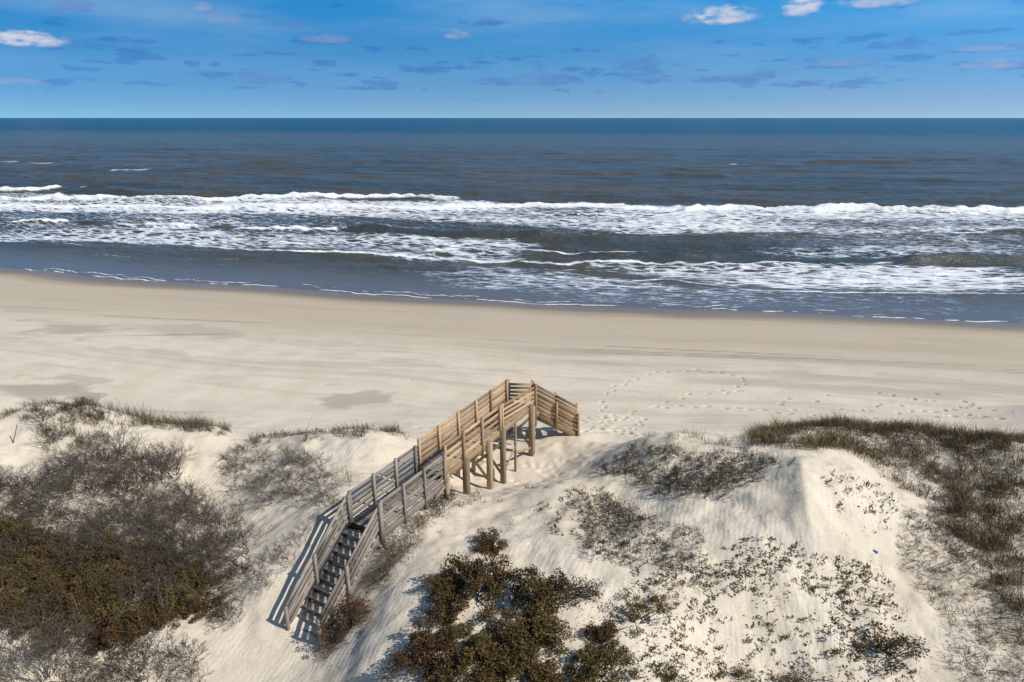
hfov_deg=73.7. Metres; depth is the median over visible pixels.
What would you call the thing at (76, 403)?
brown shrub
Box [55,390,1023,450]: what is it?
sea oats
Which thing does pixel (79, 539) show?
bare shrub
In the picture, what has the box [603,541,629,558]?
scrub
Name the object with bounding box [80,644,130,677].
brown shrub
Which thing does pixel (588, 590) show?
sparse bush
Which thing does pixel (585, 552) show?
scrub
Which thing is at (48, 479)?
bare shrub
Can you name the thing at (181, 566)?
bare shrub
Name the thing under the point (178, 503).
bare shrub
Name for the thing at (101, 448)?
bare shrub
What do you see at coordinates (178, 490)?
bare shrub
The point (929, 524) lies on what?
thin shrub
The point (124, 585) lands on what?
evergreen bush
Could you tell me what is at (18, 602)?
evergreen bush
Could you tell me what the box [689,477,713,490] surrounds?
scrub
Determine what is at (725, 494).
scrub
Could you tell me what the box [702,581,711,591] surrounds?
dune plant
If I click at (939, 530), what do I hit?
thin shrub
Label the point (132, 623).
evergreen bush
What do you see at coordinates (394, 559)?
brown shrub
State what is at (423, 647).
evergreen bush
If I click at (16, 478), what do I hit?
bare shrub
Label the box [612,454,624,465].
scrub
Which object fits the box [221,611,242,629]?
brown shrub
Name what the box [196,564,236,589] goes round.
bare shrub
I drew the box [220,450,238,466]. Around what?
brown shrub
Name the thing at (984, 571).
thin shrub
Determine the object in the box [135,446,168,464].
bare shrub
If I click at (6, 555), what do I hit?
bare shrub
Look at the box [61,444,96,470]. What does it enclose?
bare shrub
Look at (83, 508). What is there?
bare shrub
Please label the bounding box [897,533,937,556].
thin shrub
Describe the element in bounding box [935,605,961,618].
thin shrub
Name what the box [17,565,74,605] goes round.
evergreen bush
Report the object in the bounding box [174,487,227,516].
bare shrub
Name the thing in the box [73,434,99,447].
brown shrub
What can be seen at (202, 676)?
brown shrub
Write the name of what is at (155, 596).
evergreen bush
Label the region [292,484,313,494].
brown shrub
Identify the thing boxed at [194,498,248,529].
bare shrub
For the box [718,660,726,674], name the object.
dune plant
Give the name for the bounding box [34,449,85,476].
bare shrub
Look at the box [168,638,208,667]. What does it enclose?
brown shrub
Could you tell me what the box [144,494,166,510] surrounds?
bare shrub
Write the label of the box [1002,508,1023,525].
ridge shrub
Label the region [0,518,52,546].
bare shrub
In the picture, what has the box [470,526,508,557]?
evergreen bush
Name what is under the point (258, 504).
brown shrub
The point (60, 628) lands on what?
bare shrub
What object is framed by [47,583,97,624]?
evergreen bush
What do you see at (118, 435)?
bare shrub
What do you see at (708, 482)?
scrub
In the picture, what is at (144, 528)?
bare shrub
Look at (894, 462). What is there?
ridge shrub
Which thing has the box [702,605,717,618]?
dune plant
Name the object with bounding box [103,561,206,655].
bare shrub
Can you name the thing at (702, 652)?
dune plant
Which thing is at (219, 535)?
bare shrub
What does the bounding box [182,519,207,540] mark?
bare shrub
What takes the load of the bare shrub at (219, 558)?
on the sand ground at (622, 378)
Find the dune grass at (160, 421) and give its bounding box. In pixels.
[0,389,1022,680]
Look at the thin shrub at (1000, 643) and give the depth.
18.12 m
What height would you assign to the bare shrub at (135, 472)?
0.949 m
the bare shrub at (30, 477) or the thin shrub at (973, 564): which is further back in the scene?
the bare shrub at (30, 477)
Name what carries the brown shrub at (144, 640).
on the sand ground at (622, 378)
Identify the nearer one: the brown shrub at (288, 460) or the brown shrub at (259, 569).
the brown shrub at (259, 569)
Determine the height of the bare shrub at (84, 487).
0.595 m
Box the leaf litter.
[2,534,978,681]
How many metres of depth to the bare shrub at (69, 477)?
24.72 m
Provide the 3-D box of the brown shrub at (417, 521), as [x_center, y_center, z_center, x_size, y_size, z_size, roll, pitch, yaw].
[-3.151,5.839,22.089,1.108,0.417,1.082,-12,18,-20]
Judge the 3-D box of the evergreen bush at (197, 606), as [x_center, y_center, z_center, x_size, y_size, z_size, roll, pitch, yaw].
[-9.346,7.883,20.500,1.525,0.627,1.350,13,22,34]
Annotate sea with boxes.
[0,118,1023,322]
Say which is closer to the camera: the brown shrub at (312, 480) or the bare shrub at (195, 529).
the bare shrub at (195, 529)
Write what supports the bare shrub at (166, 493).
on the sand ground at (622, 378)
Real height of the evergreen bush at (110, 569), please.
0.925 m
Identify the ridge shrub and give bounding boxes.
[855,431,885,447]
[865,423,902,439]
[881,457,898,470]
[882,440,906,450]
[896,460,938,479]
[898,462,925,482]
[906,477,932,494]
[911,431,936,446]
[913,466,944,481]
[916,484,951,501]
[920,494,955,513]
[926,458,949,474]
[927,494,973,516]
[929,458,963,482]
[934,510,973,528]
[938,436,967,451]
[939,486,971,503]
[943,461,974,484]
[945,480,989,500]
[946,511,985,535]
[949,434,989,452]
[962,444,993,461]
[965,456,1003,476]
[970,466,994,479]
[970,552,996,566]
[984,452,1017,477]
[991,539,1023,560]
[992,432,1023,447]
[1000,477,1023,499]
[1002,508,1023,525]
[1002,523,1023,539]
[1003,463,1023,476]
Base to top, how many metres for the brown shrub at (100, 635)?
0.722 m
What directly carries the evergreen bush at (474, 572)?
on the sand ground at (622, 378)
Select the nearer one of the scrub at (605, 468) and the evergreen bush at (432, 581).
the evergreen bush at (432, 581)
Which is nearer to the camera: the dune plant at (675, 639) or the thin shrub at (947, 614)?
the dune plant at (675, 639)
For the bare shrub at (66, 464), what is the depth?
25.30 m
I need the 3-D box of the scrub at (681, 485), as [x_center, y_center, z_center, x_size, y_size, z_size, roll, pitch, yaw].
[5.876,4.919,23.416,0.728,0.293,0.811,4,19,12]
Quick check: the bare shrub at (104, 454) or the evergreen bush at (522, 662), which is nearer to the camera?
the evergreen bush at (522, 662)
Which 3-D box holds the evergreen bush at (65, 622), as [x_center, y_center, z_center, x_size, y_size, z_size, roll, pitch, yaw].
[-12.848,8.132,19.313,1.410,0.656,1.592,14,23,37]
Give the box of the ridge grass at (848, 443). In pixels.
[731,409,1023,642]
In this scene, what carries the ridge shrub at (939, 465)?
on the sand ground at (622, 378)
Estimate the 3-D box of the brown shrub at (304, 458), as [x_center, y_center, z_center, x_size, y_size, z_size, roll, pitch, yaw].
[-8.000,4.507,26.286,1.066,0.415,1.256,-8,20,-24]
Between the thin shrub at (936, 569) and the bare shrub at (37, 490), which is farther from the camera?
the bare shrub at (37, 490)
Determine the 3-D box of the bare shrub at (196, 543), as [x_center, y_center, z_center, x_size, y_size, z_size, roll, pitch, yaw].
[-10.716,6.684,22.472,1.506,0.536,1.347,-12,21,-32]
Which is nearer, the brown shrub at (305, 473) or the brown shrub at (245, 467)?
the brown shrub at (305, 473)
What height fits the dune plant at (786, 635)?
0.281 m
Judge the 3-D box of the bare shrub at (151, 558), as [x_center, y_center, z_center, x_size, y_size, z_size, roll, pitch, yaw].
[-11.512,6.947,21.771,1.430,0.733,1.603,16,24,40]
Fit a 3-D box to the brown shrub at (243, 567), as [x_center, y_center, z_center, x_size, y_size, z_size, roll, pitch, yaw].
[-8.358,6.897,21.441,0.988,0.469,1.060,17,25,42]
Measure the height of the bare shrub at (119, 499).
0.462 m
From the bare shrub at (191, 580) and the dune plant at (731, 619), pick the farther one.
the bare shrub at (191, 580)
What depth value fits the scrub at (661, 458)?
25.43 m
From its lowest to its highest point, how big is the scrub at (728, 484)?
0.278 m
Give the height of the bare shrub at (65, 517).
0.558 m
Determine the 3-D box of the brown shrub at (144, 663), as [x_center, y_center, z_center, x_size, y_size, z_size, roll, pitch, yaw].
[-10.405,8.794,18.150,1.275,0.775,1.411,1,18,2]
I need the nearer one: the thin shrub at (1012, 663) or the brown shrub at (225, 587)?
the thin shrub at (1012, 663)
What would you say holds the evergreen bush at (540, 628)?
on the sand ground at (622, 378)
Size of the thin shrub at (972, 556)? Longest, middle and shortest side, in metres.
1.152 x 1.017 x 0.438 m
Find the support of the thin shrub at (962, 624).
on the sand ground at (622, 378)
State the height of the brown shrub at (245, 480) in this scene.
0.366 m
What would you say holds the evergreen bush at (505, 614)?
on the sand ground at (622, 378)
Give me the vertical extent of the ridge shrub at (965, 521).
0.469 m
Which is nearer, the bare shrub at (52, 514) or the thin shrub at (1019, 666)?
the thin shrub at (1019, 666)
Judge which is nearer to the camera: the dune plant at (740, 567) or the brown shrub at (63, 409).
the dune plant at (740, 567)
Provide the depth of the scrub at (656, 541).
20.34 m
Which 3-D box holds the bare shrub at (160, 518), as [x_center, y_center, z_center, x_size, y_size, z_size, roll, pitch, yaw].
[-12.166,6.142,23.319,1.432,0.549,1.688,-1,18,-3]
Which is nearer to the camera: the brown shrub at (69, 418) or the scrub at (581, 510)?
the scrub at (581, 510)
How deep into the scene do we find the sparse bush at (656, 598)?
18.30 m
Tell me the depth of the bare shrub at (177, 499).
24.52 m
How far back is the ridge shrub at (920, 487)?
23.95 m
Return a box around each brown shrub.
[22,409,56,426]
[23,429,62,444]
[38,417,73,438]
[41,441,77,460]
[49,668,86,681]
[58,411,82,425]
[58,651,82,671]
[60,403,87,419]
[61,396,93,412]
[64,620,107,653]
[64,652,102,681]
[65,659,113,681]
[66,628,86,649]
[71,630,120,670]
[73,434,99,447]
[80,611,128,656]
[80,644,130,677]
[83,411,105,425]
[85,663,127,681]
[87,426,122,447]
[92,667,128,681]
[97,631,144,658]
[101,647,141,681]
[101,647,149,681]
[112,635,161,680]
[115,624,157,658]
[119,628,142,646]
[123,649,176,681]
[123,657,164,681]
[132,624,172,661]
[142,627,182,657]
[152,647,186,680]
[156,632,191,661]
[163,643,209,680]
[163,663,181,681]
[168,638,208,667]
[174,663,214,681]
[196,577,231,598]
[199,606,224,621]
[203,614,225,634]
[204,595,220,615]
[210,606,234,628]
[218,472,244,495]
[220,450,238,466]
[220,561,247,587]
[220,594,245,623]
[221,469,238,482]
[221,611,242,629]
[223,444,252,461]
[223,581,237,597]
[228,583,251,606]
[229,455,251,469]
[230,555,253,571]
[231,499,250,510]
[233,440,265,452]
[234,457,259,473]
[234,565,265,582]
[242,475,256,487]
[246,479,269,492]
[249,498,266,511]
[250,491,273,502]
[250,564,265,575]
[254,483,284,508]
[254,568,276,586]
[258,467,289,487]
[259,456,298,477]
[263,543,286,561]
[267,550,288,568]
[272,454,296,466]
[273,469,312,487]
[274,486,292,498]
[274,543,299,567]
[280,530,298,547]
[282,474,312,495]
[283,443,309,459]
[283,456,304,467]
[285,462,316,481]
[287,491,308,507]
[289,523,313,534]
[291,534,311,546]
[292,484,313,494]
[293,452,311,467]
[295,483,320,495]
[296,451,323,467]
[300,492,320,506]
[302,474,324,488]
[306,508,324,525]
[308,468,332,479]
[309,454,332,471]
[310,489,338,504]
[310,496,332,510]
[324,489,341,500]
[325,479,341,487]
[365,566,397,588]
[373,537,402,556]
[387,553,405,565]
[397,535,418,546]
[403,514,431,529]
[403,522,419,536]
[415,504,442,517]
[428,492,454,512]
[428,504,451,518]
[439,493,465,506]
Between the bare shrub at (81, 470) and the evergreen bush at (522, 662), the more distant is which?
the bare shrub at (81, 470)
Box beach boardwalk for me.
[283,379,579,646]
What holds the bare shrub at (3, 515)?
on the sand ground at (622, 378)
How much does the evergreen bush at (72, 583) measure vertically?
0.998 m
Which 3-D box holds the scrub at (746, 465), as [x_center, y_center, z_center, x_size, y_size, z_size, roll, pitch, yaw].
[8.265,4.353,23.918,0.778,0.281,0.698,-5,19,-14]
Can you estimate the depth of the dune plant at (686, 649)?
17.45 m
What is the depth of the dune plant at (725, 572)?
19.26 m
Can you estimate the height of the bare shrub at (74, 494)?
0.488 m
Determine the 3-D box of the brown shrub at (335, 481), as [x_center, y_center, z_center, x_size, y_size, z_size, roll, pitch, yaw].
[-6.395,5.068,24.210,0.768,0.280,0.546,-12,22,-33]
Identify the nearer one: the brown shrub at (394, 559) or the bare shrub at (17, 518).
the brown shrub at (394, 559)
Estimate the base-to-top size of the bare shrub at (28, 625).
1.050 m
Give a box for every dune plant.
[634,566,639,575]
[637,656,660,668]
[648,646,656,656]
[655,663,664,674]
[671,625,677,641]
[675,641,691,650]
[683,560,699,572]
[689,597,697,609]
[692,647,707,658]
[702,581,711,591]
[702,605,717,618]
[704,596,713,609]
[711,610,732,622]
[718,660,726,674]
[720,569,730,580]
[724,560,745,572]
[756,562,767,573]
[779,633,795,642]
[791,543,799,553]
[829,610,843,625]
[829,647,847,655]
[841,639,854,655]
[850,608,858,621]
[863,561,871,572]
[909,667,922,679]
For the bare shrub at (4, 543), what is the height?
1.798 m
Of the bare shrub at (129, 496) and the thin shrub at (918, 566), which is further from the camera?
the bare shrub at (129, 496)
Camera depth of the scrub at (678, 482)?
23.70 m
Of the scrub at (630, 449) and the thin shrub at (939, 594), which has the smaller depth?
the thin shrub at (939, 594)
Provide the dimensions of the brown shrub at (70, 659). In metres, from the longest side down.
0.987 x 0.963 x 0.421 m
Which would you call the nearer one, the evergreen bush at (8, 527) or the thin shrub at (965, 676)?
the thin shrub at (965, 676)
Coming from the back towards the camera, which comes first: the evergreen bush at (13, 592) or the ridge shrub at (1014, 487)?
the ridge shrub at (1014, 487)
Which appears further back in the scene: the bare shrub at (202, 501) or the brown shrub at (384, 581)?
the bare shrub at (202, 501)
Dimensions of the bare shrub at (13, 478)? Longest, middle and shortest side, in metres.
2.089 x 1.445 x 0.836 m
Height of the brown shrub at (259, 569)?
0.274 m
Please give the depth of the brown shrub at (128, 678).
18.26 m
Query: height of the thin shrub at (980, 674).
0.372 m
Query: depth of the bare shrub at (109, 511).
23.55 m
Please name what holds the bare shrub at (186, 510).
on the sand ground at (622, 378)
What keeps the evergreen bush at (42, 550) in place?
on the sand ground at (622, 378)
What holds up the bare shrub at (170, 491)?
on the sand ground at (622, 378)
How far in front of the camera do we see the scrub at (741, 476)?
22.97 m
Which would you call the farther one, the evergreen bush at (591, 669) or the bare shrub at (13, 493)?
the bare shrub at (13, 493)
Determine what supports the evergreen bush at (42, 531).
on the sand ground at (622, 378)
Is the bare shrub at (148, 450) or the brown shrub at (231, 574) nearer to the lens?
the brown shrub at (231, 574)
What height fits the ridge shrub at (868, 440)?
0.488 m
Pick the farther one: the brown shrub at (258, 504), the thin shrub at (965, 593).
the brown shrub at (258, 504)
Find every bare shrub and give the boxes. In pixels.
[0,464,65,491]
[0,465,19,493]
[0,466,36,489]
[0,480,40,507]
[0,490,30,514]
[0,499,19,518]
[0,507,42,529]
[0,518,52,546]
[0,522,73,585]
[0,529,24,562]
[0,545,21,565]
[0,566,50,610]
[0,590,63,650]
[0,605,100,681]
[1,472,63,516]
[1,484,23,504]
[1,505,28,520]
[1,520,35,564]
[2,453,65,490]
[2,583,75,630]
[3,494,59,525]
[4,494,33,512]
[6,501,47,522]
[11,538,91,593]
[15,471,45,484]
[15,481,50,497]
[16,457,86,502]
[16,500,43,514]
[17,484,85,517]
[19,483,58,510]
[21,500,75,525]
[22,508,69,529]
[24,516,84,550]
[26,560,108,621]
[31,464,70,488]
[31,603,95,657]
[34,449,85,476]
[34,475,77,503]
[36,515,70,533]
[37,462,102,501]
[40,516,121,568]
[44,522,104,557]
[46,506,89,526]
[47,454,85,475]
[47,462,115,506]
[49,455,100,492]
[50,512,119,556]
[52,454,80,467]
[52,470,87,487]
[53,493,93,518]
[58,504,118,546]
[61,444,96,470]
[61,447,112,475]
[62,436,122,460]
[63,487,85,498]
[64,503,127,547]
[64,562,155,640]
[65,537,143,591]
[68,456,126,486]
[69,508,117,538]
[70,473,105,491]
[70,499,98,515]
[71,449,127,476]
[73,431,114,455]
[73,525,128,548]
[74,504,124,532]
[76,503,147,540]
[77,461,116,489]
[78,475,123,499]
[79,519,138,553]
[81,415,140,453]
[82,443,124,463]
[82,490,118,508]
[82,493,126,523]
[85,565,137,604]
[87,486,159,532]
[88,507,135,535]
[91,442,133,472]
[92,470,137,498]
[93,457,138,475]
[94,525,164,566]
[100,460,156,495]
[100,498,138,524]
[101,460,139,485]
[101,476,153,506]
[101,491,138,510]
[102,523,133,544]
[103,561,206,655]
[105,433,150,459]
[105,521,167,554]
[106,524,167,566]
[108,450,171,484]
[108,496,169,523]
[109,457,160,491]
[111,467,155,499]
[112,449,152,475]
[117,535,185,578]
[118,524,206,595]
[119,493,161,518]
[120,520,147,537]
[121,439,170,471]
[126,513,177,546]
[127,506,153,523]
[127,522,172,549]
[129,441,151,459]
[129,481,217,528]
[130,455,183,483]
[132,517,161,541]
[133,545,173,576]
[134,475,164,501]
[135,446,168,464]
[136,510,213,557]
[137,514,179,543]
[138,496,197,539]
[139,435,189,469]
[139,519,187,575]
[139,548,203,597]
[140,510,180,532]
[143,448,179,468]
[143,467,180,488]
[144,441,180,457]
[144,441,199,482]
[144,481,187,512]
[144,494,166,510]
[145,498,209,529]
[146,490,209,520]
[149,532,206,568]
[149,533,187,562]
[150,477,189,501]
[150,532,237,597]
[151,552,223,602]
[157,504,247,556]
[163,488,201,509]
[165,476,210,504]
[165,531,223,566]
[166,545,202,568]
[169,491,202,514]
[169,533,209,554]
[170,540,223,576]
[173,480,203,498]
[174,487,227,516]
[177,498,220,524]
[177,511,210,526]
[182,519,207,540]
[184,531,243,562]
[184,549,226,584]
[187,546,219,560]
[193,499,244,530]
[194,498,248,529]
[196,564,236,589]
[200,530,236,551]
[200,540,235,569]
[204,547,239,568]
[207,522,234,547]
[209,520,274,568]
[210,515,256,545]
[212,547,258,576]
[220,530,243,542]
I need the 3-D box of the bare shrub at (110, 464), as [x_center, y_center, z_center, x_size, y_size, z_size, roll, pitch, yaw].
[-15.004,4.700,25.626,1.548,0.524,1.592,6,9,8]
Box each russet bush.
[314,620,346,656]
[315,578,374,637]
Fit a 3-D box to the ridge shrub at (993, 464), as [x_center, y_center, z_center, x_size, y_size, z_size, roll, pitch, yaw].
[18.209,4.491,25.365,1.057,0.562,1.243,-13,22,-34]
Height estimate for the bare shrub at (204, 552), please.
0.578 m
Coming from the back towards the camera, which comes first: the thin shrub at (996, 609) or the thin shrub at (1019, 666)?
the thin shrub at (996, 609)
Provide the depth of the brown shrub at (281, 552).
21.13 m
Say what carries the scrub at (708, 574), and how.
on the sand ground at (622, 378)
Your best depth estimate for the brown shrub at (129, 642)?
18.79 m
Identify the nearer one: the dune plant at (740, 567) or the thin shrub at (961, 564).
the dune plant at (740, 567)
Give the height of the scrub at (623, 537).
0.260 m
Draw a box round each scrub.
[566,488,588,501]
[569,529,596,542]
[570,503,587,512]
[571,485,589,497]
[579,517,603,530]
[580,544,606,561]
[583,519,602,532]
[585,499,605,512]
[585,531,606,543]
[585,537,605,551]
[586,503,601,517]
[592,486,608,498]
[596,460,614,475]
[598,533,620,548]
[599,528,621,542]
[600,493,621,506]
[602,549,623,560]
[603,509,623,523]
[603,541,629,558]
[607,462,627,473]
[608,517,641,532]
[608,552,630,566]
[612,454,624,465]
[613,500,639,515]
[613,509,635,523]
[613,530,634,547]
[615,467,630,475]
[615,522,632,533]
[617,455,636,468]
[618,517,646,530]
[618,533,649,549]
[622,512,645,521]
[623,441,644,454]
[623,450,638,461]
[624,547,642,561]
[630,520,651,539]
[635,457,656,469]
[635,550,665,564]
[637,468,667,481]
[642,441,657,452]
[648,449,673,462]
[650,534,680,554]
[652,572,669,587]
[656,478,678,495]
[656,553,675,565]
[657,441,681,456]
[657,475,681,488]
[657,541,686,561]
[659,520,678,531]
[661,466,680,480]
[666,462,683,475]
[671,467,691,479]
[671,577,686,591]
[672,531,686,538]
[673,448,693,461]
[673,479,692,489]
[674,481,696,499]
[677,472,699,489]
[677,482,704,497]
[679,458,696,471]
[683,533,704,549]
[684,575,700,584]
[685,544,710,565]
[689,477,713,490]
[691,564,723,582]
[694,486,713,499]
[696,480,721,492]
[697,458,722,473]
[704,451,724,467]
[706,449,727,459]
[707,465,731,478]
[709,470,738,483]
[711,480,733,498]
[716,480,741,491]
[723,458,745,471]
[725,449,752,464]
[727,463,755,476]
[738,459,754,469]
[738,469,754,481]
[748,451,772,464]
[752,472,769,481]
[754,457,769,471]
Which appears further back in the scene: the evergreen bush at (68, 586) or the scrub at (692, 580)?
the evergreen bush at (68, 586)
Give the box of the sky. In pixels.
[0,0,1023,117]
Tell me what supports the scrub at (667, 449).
on the sand ground at (622, 378)
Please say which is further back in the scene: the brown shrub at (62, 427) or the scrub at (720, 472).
the brown shrub at (62, 427)
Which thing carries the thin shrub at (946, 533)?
on the sand ground at (622, 378)
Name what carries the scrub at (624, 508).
on the sand ground at (622, 378)
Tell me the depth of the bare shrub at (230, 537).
22.68 m
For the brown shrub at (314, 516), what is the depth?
22.09 m
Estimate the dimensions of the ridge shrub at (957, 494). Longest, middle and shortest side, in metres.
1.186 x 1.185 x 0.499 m
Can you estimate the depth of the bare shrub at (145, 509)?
23.84 m
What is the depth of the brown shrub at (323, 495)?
23.11 m
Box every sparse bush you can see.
[551,575,614,609]
[604,587,676,637]
[639,585,682,611]
[653,651,693,681]
[719,658,758,681]
[767,668,817,681]
[849,619,929,672]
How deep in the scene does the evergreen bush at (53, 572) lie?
20.97 m
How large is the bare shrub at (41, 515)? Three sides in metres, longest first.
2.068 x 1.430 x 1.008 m
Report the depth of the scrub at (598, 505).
23.40 m
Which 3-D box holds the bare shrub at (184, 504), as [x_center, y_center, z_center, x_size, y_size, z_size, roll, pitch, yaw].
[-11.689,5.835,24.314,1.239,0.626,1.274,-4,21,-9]
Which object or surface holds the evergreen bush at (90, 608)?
on the sand ground at (622, 378)
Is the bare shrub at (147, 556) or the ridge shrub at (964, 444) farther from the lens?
the ridge shrub at (964, 444)
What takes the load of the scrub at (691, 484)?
on the sand ground at (622, 378)
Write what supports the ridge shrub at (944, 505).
on the sand ground at (622, 378)
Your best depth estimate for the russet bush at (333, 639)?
18.93 m
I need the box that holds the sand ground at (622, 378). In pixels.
[0,268,1023,681]
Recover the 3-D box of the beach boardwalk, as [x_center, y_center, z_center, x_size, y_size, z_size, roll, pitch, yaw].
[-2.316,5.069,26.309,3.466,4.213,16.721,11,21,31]
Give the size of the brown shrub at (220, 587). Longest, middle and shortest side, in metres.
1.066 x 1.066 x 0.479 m
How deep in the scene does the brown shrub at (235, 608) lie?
20.18 m
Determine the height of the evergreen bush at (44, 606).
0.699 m
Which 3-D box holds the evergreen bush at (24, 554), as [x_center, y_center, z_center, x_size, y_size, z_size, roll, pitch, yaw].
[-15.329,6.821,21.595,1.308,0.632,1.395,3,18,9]
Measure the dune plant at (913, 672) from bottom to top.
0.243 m
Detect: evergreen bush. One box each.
[0,513,33,542]
[0,538,22,567]
[0,545,57,585]
[0,549,13,587]
[0,567,38,593]
[0,585,41,613]
[0,589,41,630]
[2,524,46,552]
[2,602,49,638]
[6,526,68,562]
[9,542,43,568]
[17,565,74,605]
[31,589,73,624]
[31,613,88,656]
[32,560,81,588]
[35,536,76,568]
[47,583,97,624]
[52,557,108,590]
[53,581,99,607]
[57,540,114,580]
[67,593,117,634]
[68,566,124,604]
[78,551,137,588]
[86,529,136,569]
[86,606,149,654]
[87,594,154,624]
[100,574,148,602]
[113,539,162,566]
[121,610,158,644]
[133,552,181,586]
[138,576,169,608]
[139,594,182,628]
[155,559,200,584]
[155,573,203,617]
[176,561,221,588]
[179,588,232,622]
[380,615,460,681]
[420,565,465,597]
[421,653,486,681]
[423,578,469,628]
[435,620,474,650]
[440,551,512,616]
[451,630,520,679]
[464,654,509,681]
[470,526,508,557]
[477,605,551,660]
[500,631,570,681]
[502,564,581,623]
[503,598,583,652]
[527,659,587,681]
[563,642,644,681]
[583,620,625,662]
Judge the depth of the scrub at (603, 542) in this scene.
20.63 m
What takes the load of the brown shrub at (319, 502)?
on the sand ground at (622, 378)
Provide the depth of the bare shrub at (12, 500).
23.64 m
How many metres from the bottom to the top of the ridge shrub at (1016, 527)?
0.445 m
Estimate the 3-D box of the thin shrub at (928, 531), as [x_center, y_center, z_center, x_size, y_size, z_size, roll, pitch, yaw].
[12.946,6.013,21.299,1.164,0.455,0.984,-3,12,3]
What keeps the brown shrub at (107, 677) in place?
on the sand ground at (622, 378)
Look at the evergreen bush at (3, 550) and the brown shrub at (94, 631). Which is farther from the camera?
the evergreen bush at (3, 550)
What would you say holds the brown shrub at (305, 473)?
on the sand ground at (622, 378)
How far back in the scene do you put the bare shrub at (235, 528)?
22.57 m
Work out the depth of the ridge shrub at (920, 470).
25.03 m
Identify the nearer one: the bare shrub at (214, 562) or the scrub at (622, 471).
the bare shrub at (214, 562)
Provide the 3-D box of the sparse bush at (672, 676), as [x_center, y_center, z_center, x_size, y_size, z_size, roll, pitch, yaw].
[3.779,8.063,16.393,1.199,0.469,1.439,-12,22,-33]
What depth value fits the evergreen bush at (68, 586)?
20.37 m
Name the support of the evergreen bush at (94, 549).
on the sand ground at (622, 378)
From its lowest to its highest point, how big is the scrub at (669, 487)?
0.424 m
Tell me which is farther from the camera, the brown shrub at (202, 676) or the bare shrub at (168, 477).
the bare shrub at (168, 477)
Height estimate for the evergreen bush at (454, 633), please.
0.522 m
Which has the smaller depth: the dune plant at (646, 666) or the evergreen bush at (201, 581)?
the dune plant at (646, 666)
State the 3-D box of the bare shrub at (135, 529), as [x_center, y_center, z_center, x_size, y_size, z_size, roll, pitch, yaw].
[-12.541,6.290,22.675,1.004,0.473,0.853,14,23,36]
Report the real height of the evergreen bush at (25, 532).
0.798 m
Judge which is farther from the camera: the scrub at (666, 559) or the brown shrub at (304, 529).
the brown shrub at (304, 529)
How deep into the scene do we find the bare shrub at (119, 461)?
26.01 m
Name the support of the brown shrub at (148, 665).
on the sand ground at (622, 378)
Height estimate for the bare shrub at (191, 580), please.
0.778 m
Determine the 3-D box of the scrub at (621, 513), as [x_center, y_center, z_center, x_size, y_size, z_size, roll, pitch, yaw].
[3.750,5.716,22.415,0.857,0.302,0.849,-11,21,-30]
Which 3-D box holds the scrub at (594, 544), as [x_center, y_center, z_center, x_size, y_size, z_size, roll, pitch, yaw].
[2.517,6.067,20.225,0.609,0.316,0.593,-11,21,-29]
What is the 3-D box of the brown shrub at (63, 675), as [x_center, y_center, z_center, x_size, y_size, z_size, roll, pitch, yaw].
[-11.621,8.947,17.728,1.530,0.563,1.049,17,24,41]
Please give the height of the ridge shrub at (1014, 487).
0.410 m
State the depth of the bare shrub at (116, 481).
24.85 m
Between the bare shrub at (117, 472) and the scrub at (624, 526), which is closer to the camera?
the scrub at (624, 526)
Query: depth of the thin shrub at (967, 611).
18.98 m
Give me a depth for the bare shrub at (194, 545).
22.17 m
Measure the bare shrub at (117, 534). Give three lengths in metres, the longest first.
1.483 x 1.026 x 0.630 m
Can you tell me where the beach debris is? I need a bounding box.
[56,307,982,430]
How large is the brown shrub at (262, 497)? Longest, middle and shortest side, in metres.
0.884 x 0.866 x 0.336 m
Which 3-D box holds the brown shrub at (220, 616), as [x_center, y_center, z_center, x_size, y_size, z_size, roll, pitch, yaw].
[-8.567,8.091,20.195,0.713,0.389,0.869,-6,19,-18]
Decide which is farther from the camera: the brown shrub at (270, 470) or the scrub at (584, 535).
the brown shrub at (270, 470)
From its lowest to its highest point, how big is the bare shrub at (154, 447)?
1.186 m
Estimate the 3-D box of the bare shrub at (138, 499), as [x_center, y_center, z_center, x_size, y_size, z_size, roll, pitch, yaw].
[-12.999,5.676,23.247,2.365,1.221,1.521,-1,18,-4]
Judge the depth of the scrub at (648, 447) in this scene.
25.98 m
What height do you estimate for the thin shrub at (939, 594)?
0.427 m
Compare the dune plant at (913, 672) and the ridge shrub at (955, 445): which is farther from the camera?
the ridge shrub at (955, 445)
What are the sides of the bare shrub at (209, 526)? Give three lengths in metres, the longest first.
2.877 x 1.990 x 1.359 m
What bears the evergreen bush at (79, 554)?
on the sand ground at (622, 378)
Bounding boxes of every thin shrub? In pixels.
[894,504,919,518]
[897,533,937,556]
[900,515,931,529]
[901,542,940,572]
[902,563,933,574]
[904,513,943,532]
[910,522,951,544]
[912,577,948,606]
[918,506,934,517]
[923,521,956,539]
[925,562,954,576]
[929,539,971,558]
[932,545,965,568]
[933,534,951,550]
[933,585,966,601]
[934,525,967,548]
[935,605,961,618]
[939,640,992,673]
[941,566,979,587]
[942,525,969,537]
[942,551,983,571]
[942,623,967,637]
[945,537,976,561]
[950,545,987,569]
[951,658,979,681]
[954,618,993,646]
[958,575,987,589]
[958,639,987,657]
[960,603,1001,630]
[962,586,980,599]
[965,561,1000,588]
[967,615,1006,644]
[970,653,1014,679]
[970,668,998,681]
[971,578,1001,604]
[971,627,992,645]
[977,642,1002,658]
[979,599,1006,615]
[983,629,1020,656]
[1002,654,1023,676]
[1012,656,1023,680]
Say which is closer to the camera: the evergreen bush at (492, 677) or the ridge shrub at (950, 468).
the evergreen bush at (492, 677)
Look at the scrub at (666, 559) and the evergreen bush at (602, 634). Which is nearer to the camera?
the evergreen bush at (602, 634)
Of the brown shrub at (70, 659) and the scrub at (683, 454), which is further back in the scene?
the scrub at (683, 454)

